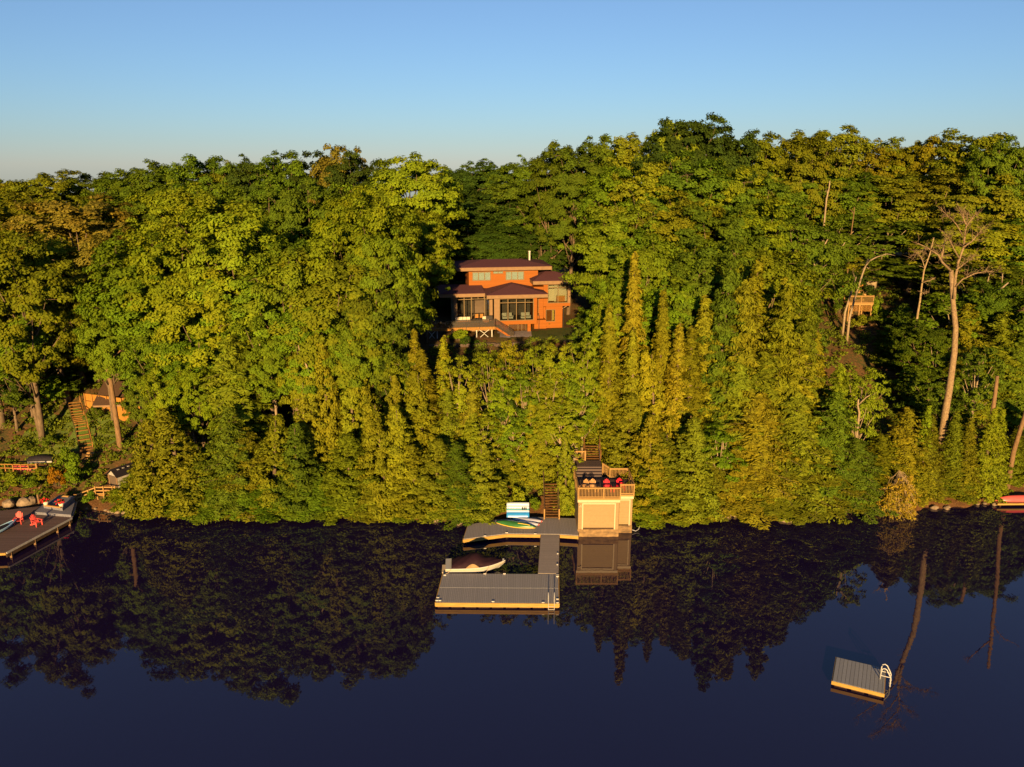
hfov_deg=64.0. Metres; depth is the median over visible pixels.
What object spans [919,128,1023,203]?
maple tree
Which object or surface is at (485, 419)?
birch tree
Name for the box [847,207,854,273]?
bare tree
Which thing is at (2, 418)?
maple tree
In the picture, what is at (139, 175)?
maple tree
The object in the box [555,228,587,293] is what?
maple tree
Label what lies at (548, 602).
swim ladder
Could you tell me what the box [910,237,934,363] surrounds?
mossy dead tree
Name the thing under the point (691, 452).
cedar tree
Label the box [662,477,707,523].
cedar tree
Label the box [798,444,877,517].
hemlock tree
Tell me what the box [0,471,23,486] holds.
shrub
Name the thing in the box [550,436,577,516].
cedar tree
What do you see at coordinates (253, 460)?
hemlock tree
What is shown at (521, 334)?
terrace
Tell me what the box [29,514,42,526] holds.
adirondack chair
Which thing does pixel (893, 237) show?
birch tree
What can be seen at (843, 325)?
white birch
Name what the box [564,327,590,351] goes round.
maple sapling
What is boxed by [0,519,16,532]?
kayak
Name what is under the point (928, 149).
maple tree
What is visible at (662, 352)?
spruce tree
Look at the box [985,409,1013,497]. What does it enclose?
spruce tree
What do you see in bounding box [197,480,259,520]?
cedar tree
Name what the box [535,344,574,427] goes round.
birch tree
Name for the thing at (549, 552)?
dock walkway
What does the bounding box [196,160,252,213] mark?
maple tree
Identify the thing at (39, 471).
shrub
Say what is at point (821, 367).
spruce tree
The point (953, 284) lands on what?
bare pine
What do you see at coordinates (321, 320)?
maple tree
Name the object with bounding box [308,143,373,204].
maple tree
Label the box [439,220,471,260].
maple tree
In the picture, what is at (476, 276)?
window
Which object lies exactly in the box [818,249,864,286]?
birch tree
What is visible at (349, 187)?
maple tree
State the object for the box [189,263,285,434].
maple tree
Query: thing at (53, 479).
shrub
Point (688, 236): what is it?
maple tree
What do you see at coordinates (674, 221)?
maple tree
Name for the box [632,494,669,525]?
cedar tree
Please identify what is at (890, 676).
raft ladder
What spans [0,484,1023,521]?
shore bank
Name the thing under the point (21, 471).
boardwalk
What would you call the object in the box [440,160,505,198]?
maple tree
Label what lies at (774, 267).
maple tree
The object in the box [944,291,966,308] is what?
maple sapling
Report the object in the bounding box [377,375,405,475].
cedar tree
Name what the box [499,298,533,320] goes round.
window
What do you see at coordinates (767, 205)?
maple tree
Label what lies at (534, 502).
shrub
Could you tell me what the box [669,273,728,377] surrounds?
maple tree
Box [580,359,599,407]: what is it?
birch tree
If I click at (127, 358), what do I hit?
maple tree
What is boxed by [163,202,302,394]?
maple tree
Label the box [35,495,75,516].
carpeted steps
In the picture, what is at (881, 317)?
shrub
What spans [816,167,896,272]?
maple tree
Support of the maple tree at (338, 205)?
on the ground at (848, 359)
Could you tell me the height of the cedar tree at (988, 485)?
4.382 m
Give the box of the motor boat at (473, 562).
[442,552,504,573]
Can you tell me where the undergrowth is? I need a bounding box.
[0,262,1023,502]
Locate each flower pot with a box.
[40,497,49,504]
[55,499,64,506]
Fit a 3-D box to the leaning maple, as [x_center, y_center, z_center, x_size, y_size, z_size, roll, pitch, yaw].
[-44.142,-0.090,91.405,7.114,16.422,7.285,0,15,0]
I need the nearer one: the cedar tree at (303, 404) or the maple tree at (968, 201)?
the cedar tree at (303, 404)
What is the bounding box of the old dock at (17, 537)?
[0,502,76,557]
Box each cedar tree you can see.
[104,418,176,519]
[105,473,150,512]
[120,481,175,520]
[133,407,209,520]
[157,485,204,519]
[169,484,236,522]
[171,443,218,509]
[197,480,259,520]
[236,484,279,523]
[249,414,301,515]
[255,484,309,521]
[267,422,326,521]
[283,378,328,476]
[285,476,335,522]
[298,342,343,473]
[313,485,367,525]
[314,432,380,520]
[328,475,390,523]
[332,374,377,478]
[337,326,384,457]
[354,402,404,519]
[367,501,415,523]
[376,405,435,520]
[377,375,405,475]
[384,444,437,519]
[402,370,445,477]
[403,438,465,523]
[410,490,469,523]
[446,487,496,523]
[456,443,511,524]
[457,412,493,479]
[488,436,533,487]
[510,401,544,489]
[511,446,539,489]
[523,414,560,493]
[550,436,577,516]
[573,383,627,459]
[594,393,648,476]
[617,414,672,519]
[625,350,678,460]
[631,432,704,523]
[632,471,674,529]
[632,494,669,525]
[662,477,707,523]
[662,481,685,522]
[663,416,724,522]
[668,492,723,526]
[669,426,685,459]
[939,463,981,504]
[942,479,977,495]
[968,463,1004,496]
[998,448,1023,487]
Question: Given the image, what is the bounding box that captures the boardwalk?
[0,463,37,475]
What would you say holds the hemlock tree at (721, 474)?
on the ground at (848, 359)
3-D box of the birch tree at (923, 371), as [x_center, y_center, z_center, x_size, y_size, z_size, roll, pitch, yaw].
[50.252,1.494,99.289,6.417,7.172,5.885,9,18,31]
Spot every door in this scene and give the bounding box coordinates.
[109,475,116,486]
[583,504,613,527]
[619,500,628,523]
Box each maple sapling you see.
[0,369,46,431]
[0,375,56,418]
[33,371,75,406]
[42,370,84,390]
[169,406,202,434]
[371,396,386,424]
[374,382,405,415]
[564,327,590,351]
[566,316,591,357]
[575,307,591,331]
[576,296,598,320]
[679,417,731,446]
[832,271,885,312]
[890,368,964,419]
[915,393,975,440]
[922,352,949,390]
[941,351,986,392]
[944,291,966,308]
[982,362,1023,398]
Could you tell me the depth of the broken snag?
87.22 m
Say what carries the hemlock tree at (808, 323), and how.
on the ground at (848, 359)
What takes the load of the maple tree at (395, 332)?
on the ground at (848, 359)
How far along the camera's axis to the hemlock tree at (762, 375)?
84.48 m
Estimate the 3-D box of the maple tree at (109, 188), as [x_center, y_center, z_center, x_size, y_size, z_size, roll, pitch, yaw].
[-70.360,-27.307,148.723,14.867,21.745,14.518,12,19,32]
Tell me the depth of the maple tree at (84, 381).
103.59 m
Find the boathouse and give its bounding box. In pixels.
[571,435,639,536]
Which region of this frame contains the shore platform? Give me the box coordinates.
[463,517,578,543]
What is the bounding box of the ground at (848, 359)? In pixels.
[0,205,1023,508]
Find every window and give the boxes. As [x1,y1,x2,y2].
[456,297,471,320]
[472,272,490,280]
[484,297,489,320]
[493,271,502,273]
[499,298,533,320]
[506,271,523,279]
[548,284,567,302]
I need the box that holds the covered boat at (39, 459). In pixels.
[26,455,56,462]
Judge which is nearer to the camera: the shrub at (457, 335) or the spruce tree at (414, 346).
the spruce tree at (414, 346)
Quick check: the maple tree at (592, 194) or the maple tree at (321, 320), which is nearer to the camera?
the maple tree at (321, 320)
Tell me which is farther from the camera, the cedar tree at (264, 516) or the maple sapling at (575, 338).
the maple sapling at (575, 338)
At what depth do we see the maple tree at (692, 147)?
124.16 m
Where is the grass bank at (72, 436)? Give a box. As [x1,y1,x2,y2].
[19,409,122,455]
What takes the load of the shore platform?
in the lake water
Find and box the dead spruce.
[875,470,921,520]
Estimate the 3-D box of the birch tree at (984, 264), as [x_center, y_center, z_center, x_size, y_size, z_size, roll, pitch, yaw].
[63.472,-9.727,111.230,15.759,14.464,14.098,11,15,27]
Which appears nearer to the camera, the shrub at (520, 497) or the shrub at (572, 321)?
the shrub at (520, 497)
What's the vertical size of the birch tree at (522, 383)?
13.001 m
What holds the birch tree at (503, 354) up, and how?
on the ground at (848, 359)
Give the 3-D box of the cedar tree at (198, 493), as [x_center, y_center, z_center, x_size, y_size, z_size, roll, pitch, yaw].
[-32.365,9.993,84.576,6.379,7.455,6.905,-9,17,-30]
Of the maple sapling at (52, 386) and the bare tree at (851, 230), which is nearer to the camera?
the maple sapling at (52, 386)
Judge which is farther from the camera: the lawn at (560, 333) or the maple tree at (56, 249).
the lawn at (560, 333)
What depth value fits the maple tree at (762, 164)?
126.11 m
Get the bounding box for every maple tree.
[0,168,90,233]
[0,179,48,224]
[0,189,81,266]
[0,192,138,277]
[0,227,91,441]
[0,231,94,402]
[0,262,28,428]
[0,274,89,415]
[0,309,71,430]
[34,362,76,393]
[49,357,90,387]
[51,171,115,220]
[56,230,133,383]
[67,325,86,385]
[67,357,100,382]
[69,267,193,348]
[71,228,183,397]
[73,328,124,422]
[80,172,149,220]
[101,186,184,256]
[105,158,179,220]
[109,226,232,331]
[113,323,195,401]
[116,360,165,444]
[124,178,222,260]
[135,367,189,451]
[139,263,257,372]
[144,335,220,443]
[149,163,215,197]
[154,190,274,251]
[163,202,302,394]
[167,361,221,452]
[169,154,248,213]
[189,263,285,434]
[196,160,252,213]
[223,180,308,244]
[224,153,286,210]
[224,312,309,420]
[228,225,329,422]
[237,243,341,416]
[247,150,310,223]
[262,305,345,397]
[267,243,412,426]
[270,175,340,250]
[273,351,339,412]
[277,213,389,399]
[280,149,347,238]
[299,182,371,253]
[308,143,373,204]
[321,184,405,261]
[322,320,392,421]
[323,149,382,202]
[329,256,420,399]
[334,189,438,334]
[340,225,424,426]
[365,151,468,319]
[367,339,403,413]
[372,346,402,412]
[387,206,464,341]
[390,356,414,403]
[416,238,455,343]
[426,181,484,275]
[432,163,479,185]
[439,188,522,247]
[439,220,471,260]
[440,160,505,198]
[445,216,514,260]
[470,158,525,190]
[472,217,544,258]
[480,177,533,232]
[501,183,544,271]
[504,154,547,204]
[508,219,570,271]
[522,139,587,270]
[531,172,579,299]
[539,135,615,314]
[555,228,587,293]
[560,199,669,295]
[561,257,587,285]
[566,164,648,272]
[569,201,655,288]
[574,133,634,223]
[579,279,603,339]
[581,293,628,378]
[590,233,684,344]
[592,131,650,189]
[592,221,668,337]
[601,160,685,218]
[628,148,733,229]
[628,189,725,277]
[631,112,732,193]
[631,120,699,190]
[636,279,702,366]
[652,238,756,340]
[662,200,776,275]
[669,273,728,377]
[677,156,772,242]
[692,114,761,197]
[711,195,794,275]
[712,243,836,355]
[718,172,811,242]
[733,131,789,205]
[754,138,817,195]
[756,208,861,300]
[774,129,854,251]
[776,163,860,243]
[790,123,883,241]
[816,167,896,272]
[840,138,900,262]
[843,171,940,277]
[859,216,960,279]
[863,252,968,296]
[869,136,927,192]
[880,319,959,365]
[882,138,938,256]
[884,263,980,292]
[889,168,970,284]
[898,216,1023,291]
[902,133,973,193]
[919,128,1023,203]
[925,173,1023,245]
[945,277,1023,339]
[960,134,1023,225]
[962,217,1023,285]
[965,175,1023,225]
[967,260,1023,300]
[980,146,1023,203]
[981,293,1023,339]
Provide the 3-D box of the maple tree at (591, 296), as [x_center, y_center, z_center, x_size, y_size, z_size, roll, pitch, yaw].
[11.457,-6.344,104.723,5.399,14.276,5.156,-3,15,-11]
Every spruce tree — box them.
[405,329,427,428]
[412,348,441,448]
[431,335,455,442]
[584,304,624,467]
[616,327,648,465]
[618,251,650,411]
[646,288,672,430]
[658,322,689,454]
[663,326,712,453]
[685,294,723,442]
[729,259,767,381]
[766,277,797,362]
[811,332,828,414]
[912,405,935,458]
[920,348,973,425]
[921,415,948,500]
[938,411,970,497]
[948,417,984,503]
[973,408,1009,503]
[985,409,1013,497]
[1003,429,1023,474]
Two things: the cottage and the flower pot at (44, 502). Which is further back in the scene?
the cottage
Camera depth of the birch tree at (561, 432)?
84.34 m
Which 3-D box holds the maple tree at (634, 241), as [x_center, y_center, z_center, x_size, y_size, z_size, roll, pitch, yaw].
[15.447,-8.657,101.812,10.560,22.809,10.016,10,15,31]
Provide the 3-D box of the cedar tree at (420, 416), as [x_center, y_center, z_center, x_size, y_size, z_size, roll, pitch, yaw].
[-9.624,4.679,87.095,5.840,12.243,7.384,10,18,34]
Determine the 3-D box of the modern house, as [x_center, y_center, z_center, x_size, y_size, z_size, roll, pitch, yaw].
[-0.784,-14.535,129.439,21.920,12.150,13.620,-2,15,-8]
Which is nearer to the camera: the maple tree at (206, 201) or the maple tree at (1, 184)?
the maple tree at (206, 201)
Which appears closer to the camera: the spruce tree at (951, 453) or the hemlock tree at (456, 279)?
the spruce tree at (951, 453)
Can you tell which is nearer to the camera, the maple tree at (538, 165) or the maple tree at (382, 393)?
the maple tree at (382, 393)
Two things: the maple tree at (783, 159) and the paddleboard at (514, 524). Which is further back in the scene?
the maple tree at (783, 159)
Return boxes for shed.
[106,463,132,487]
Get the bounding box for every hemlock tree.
[187,406,259,525]
[193,335,291,484]
[209,427,272,522]
[426,389,464,467]
[428,237,464,313]
[433,441,492,530]
[439,242,504,309]
[451,196,493,277]
[452,382,496,469]
[490,205,534,257]
[516,245,538,271]
[692,257,751,455]
[695,455,739,520]
[702,356,778,501]
[708,392,808,530]
[708,450,792,521]
[710,278,781,480]
[732,351,816,493]
[736,490,813,523]
[753,392,851,524]
[753,446,840,525]
[755,283,817,441]
[769,259,830,388]
[776,349,829,497]
[792,305,831,414]
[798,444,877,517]
[802,392,875,509]
[816,363,860,445]
[825,437,898,523]
[829,479,875,514]
[864,433,924,507]
[871,303,914,351]
[872,329,901,368]
[877,407,932,507]
[912,446,951,504]
[936,303,1001,419]
[961,311,1023,429]
[995,305,1023,434]
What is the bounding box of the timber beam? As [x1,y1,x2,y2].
[43,505,61,507]
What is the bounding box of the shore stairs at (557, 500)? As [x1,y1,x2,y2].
[543,472,559,518]
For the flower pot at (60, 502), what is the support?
on the carpeted steps at (67, 509)
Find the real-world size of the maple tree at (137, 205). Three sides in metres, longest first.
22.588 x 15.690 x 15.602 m
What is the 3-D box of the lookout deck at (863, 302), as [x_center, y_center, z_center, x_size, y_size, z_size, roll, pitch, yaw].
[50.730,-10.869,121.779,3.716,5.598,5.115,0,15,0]
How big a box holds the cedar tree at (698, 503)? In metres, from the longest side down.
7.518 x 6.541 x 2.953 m
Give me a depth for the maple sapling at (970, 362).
99.38 m
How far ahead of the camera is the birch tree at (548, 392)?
85.18 m
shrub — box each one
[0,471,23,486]
[16,475,40,487]
[34,467,48,481]
[42,435,64,446]
[47,467,66,486]
[56,446,75,464]
[62,453,92,487]
[81,490,95,502]
[90,406,104,417]
[447,329,467,340]
[459,336,478,344]
[511,486,527,501]
[528,497,541,510]
[565,504,574,513]
[566,317,583,326]
[830,294,847,313]
[850,314,870,327]
[865,296,883,315]
[868,308,892,327]
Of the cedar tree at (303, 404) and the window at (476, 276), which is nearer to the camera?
the cedar tree at (303, 404)
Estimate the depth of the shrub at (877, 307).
119.05 m
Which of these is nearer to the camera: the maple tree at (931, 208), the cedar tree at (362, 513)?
the cedar tree at (362, 513)
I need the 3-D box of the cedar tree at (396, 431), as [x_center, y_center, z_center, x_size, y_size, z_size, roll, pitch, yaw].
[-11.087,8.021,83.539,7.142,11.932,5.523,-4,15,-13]
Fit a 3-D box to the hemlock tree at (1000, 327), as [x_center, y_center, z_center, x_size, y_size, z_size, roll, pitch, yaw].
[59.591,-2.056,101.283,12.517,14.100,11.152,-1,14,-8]
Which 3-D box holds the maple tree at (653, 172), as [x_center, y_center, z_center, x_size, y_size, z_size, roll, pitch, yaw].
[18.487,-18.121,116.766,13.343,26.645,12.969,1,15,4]
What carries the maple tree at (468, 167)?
on the ground at (848, 359)
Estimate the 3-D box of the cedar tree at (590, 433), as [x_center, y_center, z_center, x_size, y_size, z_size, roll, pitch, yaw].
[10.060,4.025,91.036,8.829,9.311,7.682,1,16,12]
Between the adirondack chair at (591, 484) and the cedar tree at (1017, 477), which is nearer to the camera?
the adirondack chair at (591, 484)
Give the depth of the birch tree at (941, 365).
99.80 m
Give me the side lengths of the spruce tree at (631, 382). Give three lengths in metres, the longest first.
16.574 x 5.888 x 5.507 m
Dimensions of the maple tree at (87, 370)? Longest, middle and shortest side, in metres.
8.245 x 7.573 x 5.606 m
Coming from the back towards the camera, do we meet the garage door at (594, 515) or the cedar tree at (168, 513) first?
the cedar tree at (168, 513)
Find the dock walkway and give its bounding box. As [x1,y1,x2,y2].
[538,535,559,573]
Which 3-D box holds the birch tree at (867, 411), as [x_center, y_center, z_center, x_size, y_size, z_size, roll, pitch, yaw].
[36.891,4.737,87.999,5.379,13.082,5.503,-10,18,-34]
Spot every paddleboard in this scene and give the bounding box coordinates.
[496,520,535,527]
[513,517,542,521]
[519,521,539,525]
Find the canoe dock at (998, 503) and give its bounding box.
[991,498,1023,505]
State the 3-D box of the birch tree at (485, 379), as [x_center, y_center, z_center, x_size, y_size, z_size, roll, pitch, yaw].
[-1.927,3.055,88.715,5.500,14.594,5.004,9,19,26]
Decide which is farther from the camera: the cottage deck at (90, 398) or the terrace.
the terrace
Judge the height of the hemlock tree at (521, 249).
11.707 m
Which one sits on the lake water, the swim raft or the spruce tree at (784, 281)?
the swim raft
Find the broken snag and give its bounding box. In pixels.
[988,376,998,434]
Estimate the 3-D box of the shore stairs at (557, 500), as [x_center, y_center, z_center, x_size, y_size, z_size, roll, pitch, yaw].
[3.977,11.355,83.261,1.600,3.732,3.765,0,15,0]
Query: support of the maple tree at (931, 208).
on the ground at (848, 359)
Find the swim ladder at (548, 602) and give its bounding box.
[548,592,554,609]
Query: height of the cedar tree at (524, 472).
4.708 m
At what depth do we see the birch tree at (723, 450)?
82.93 m
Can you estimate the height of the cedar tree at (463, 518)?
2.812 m
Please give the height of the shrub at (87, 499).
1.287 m
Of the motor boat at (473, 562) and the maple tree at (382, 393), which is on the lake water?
the motor boat at (473, 562)
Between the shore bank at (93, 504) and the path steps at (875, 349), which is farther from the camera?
the path steps at (875, 349)
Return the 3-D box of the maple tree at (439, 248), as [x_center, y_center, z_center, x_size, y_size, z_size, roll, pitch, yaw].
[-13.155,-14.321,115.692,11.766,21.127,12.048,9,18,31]
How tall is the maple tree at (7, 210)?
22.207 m
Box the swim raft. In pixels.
[831,657,885,697]
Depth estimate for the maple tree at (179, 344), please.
87.22 m
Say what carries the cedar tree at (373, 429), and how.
on the ground at (848, 359)
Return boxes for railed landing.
[74,486,115,502]
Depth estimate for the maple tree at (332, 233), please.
89.92 m
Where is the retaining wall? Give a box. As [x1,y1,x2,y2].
[429,340,572,347]
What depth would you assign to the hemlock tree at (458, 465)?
81.70 m
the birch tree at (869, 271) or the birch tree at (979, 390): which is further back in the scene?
the birch tree at (869, 271)
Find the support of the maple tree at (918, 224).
on the ground at (848, 359)
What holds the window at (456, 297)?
in the modern house
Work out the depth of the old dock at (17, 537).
79.69 m
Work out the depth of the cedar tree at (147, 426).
82.66 m
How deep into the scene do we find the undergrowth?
98.06 m
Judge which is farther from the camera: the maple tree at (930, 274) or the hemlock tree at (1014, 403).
the maple tree at (930, 274)
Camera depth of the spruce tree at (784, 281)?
87.18 m
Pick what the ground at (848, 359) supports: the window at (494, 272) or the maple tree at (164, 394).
the maple tree at (164, 394)
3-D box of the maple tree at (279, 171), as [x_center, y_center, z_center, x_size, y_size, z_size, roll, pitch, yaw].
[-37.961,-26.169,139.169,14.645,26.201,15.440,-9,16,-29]
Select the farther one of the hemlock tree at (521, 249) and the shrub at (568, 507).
the hemlock tree at (521, 249)
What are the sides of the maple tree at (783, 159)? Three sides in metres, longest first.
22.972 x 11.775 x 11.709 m
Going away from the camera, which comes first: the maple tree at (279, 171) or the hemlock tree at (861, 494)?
the hemlock tree at (861, 494)
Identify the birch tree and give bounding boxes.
[376,359,410,429]
[436,356,476,440]
[457,409,505,480]
[469,344,513,441]
[480,366,527,463]
[486,403,534,471]
[487,340,530,425]
[489,384,521,466]
[504,364,544,465]
[518,344,555,412]
[524,397,585,477]
[525,371,574,466]
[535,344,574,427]
[545,357,585,438]
[559,379,599,458]
[565,334,606,457]
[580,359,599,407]
[640,238,725,343]
[686,422,749,481]
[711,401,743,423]
[793,213,885,274]
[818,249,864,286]
[838,258,891,284]
[840,214,932,289]
[841,367,891,445]
[886,360,934,406]
[898,367,947,418]
[906,332,961,383]
[912,291,994,354]
[924,256,1023,332]
[953,345,1005,424]
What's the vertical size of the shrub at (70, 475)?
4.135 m
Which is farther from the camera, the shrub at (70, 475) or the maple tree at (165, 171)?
the maple tree at (165, 171)
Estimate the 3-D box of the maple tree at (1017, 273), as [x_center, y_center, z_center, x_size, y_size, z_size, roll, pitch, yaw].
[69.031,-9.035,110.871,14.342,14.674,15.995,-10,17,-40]
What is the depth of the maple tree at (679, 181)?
109.74 m
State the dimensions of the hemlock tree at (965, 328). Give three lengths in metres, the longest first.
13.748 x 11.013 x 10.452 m
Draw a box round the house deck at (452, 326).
[418,319,512,338]
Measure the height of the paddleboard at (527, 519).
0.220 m
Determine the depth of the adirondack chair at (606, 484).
80.46 m
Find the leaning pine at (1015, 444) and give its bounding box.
[1006,309,1023,488]
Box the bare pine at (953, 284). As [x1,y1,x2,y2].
[907,204,1004,452]
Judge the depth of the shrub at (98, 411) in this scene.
96.70 m
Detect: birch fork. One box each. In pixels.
[823,181,829,238]
[855,392,876,437]
[994,273,1007,296]
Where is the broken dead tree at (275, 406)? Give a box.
[259,344,279,447]
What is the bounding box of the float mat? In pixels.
[507,502,528,517]
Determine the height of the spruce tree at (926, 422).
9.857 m
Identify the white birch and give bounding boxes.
[841,271,856,337]
[845,253,894,343]
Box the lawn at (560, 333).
[530,328,584,341]
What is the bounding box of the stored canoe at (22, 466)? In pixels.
[10,465,35,470]
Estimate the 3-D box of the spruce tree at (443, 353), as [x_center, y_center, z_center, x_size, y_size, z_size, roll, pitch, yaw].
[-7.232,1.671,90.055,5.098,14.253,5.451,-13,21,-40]
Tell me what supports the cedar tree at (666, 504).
on the ground at (848, 359)
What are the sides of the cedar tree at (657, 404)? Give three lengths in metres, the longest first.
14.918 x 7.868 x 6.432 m
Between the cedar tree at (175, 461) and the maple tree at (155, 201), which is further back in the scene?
the maple tree at (155, 201)
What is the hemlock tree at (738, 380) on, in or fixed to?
on the ground at (848, 359)
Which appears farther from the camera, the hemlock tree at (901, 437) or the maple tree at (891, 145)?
the maple tree at (891, 145)
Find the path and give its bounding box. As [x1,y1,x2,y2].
[850,314,904,397]
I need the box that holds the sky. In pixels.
[0,0,1023,197]
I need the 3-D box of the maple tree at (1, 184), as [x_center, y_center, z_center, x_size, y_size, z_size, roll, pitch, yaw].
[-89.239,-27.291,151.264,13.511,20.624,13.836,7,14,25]
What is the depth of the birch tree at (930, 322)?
104.28 m
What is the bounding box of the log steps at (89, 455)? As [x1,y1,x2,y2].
[85,452,94,459]
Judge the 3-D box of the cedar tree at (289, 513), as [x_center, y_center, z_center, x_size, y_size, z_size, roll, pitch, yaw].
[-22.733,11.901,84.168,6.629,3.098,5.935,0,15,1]
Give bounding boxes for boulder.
[2,499,14,508]
[16,497,29,507]
[27,496,37,505]
[930,505,938,509]
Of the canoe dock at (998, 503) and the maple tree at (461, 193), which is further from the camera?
the maple tree at (461, 193)
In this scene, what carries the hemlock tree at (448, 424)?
on the ground at (848, 359)
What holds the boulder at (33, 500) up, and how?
on the shore bank at (93, 504)
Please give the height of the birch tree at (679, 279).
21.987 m
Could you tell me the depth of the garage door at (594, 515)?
79.21 m
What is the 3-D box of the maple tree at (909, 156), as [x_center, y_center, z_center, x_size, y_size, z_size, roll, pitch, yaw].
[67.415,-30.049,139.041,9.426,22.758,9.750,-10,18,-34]
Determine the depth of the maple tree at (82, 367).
101.66 m
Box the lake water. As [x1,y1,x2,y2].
[0,503,1023,766]
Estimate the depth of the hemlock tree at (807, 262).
95.21 m
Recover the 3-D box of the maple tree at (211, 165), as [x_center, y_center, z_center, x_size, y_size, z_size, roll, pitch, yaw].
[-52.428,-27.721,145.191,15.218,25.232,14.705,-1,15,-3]
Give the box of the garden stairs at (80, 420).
[68,395,92,452]
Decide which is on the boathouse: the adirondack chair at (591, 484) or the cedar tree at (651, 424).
the adirondack chair at (591, 484)
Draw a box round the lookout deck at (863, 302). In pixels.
[842,291,873,325]
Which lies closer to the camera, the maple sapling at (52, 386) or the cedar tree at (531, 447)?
the cedar tree at (531, 447)
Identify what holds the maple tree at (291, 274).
on the ground at (848, 359)
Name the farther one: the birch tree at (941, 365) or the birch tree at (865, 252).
the birch tree at (865, 252)
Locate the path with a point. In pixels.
(880, 369)
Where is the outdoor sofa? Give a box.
[454,317,470,322]
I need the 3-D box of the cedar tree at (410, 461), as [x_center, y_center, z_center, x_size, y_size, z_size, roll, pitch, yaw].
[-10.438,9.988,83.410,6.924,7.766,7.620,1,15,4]
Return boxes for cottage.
[92,381,223,413]
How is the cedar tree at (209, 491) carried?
on the ground at (848, 359)
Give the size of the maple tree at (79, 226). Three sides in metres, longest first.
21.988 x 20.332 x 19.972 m
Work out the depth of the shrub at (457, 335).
119.91 m
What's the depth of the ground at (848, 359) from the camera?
110.46 m
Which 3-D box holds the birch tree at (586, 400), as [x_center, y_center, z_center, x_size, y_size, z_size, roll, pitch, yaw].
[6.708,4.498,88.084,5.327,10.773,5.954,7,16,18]
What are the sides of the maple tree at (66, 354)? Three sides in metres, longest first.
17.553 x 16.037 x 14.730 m
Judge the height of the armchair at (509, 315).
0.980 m
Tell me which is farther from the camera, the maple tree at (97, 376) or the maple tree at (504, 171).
the maple tree at (504, 171)
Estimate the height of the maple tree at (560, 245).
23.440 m
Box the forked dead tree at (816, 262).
[813,239,844,266]
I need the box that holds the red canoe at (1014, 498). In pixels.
[995,495,1023,502]
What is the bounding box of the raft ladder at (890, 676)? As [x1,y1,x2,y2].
[880,664,891,686]
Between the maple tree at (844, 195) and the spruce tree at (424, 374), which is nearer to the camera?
the spruce tree at (424, 374)
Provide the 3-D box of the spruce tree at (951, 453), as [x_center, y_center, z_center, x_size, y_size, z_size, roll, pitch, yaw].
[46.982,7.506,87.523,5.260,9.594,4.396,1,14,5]
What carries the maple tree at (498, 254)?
on the ground at (848, 359)
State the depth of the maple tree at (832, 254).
103.27 m
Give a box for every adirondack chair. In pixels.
[12,511,23,524]
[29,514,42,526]
[579,479,588,486]
[588,478,596,486]
[603,479,611,486]
[616,478,624,491]
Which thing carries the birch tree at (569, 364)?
on the ground at (848, 359)
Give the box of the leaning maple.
[72,312,144,450]
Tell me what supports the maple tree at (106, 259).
on the ground at (848, 359)
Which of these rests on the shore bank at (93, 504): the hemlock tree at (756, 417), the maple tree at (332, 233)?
the hemlock tree at (756, 417)
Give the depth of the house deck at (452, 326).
122.31 m
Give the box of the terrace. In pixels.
[497,331,531,337]
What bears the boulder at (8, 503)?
on the shore bank at (93, 504)
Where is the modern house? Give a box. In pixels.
[436,251,575,331]
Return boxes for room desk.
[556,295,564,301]
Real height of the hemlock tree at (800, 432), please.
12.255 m
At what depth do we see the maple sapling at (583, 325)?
107.35 m
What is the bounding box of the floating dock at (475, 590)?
[435,573,558,607]
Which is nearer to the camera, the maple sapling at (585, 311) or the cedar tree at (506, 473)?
the cedar tree at (506, 473)
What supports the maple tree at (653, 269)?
on the ground at (848, 359)
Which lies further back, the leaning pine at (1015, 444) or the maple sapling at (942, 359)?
the maple sapling at (942, 359)
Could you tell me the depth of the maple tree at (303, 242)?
91.34 m
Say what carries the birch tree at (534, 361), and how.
on the ground at (848, 359)
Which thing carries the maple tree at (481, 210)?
on the ground at (848, 359)
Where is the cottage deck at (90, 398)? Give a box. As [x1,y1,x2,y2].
[83,393,139,421]
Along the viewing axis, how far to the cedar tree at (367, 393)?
87.96 m
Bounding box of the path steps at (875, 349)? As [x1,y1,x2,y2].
[851,315,901,394]
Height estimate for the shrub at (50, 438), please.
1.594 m
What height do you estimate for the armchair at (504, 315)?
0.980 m
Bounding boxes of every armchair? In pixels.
[502,313,506,318]
[507,312,512,318]
[521,312,525,318]
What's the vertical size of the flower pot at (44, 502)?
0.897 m
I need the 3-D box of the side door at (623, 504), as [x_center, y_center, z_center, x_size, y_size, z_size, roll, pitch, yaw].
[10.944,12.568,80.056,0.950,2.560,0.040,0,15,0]
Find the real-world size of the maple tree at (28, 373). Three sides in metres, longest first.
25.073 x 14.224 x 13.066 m
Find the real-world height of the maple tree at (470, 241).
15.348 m
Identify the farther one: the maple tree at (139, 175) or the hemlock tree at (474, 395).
the maple tree at (139, 175)
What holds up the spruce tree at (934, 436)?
on the ground at (848, 359)
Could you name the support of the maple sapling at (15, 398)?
on the ground at (848, 359)
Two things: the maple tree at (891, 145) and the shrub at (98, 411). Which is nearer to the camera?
the shrub at (98, 411)
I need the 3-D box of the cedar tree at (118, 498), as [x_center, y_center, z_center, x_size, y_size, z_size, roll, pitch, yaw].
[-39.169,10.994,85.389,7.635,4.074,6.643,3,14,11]
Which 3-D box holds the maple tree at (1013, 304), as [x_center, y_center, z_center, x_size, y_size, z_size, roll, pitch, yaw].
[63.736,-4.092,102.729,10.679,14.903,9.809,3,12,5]

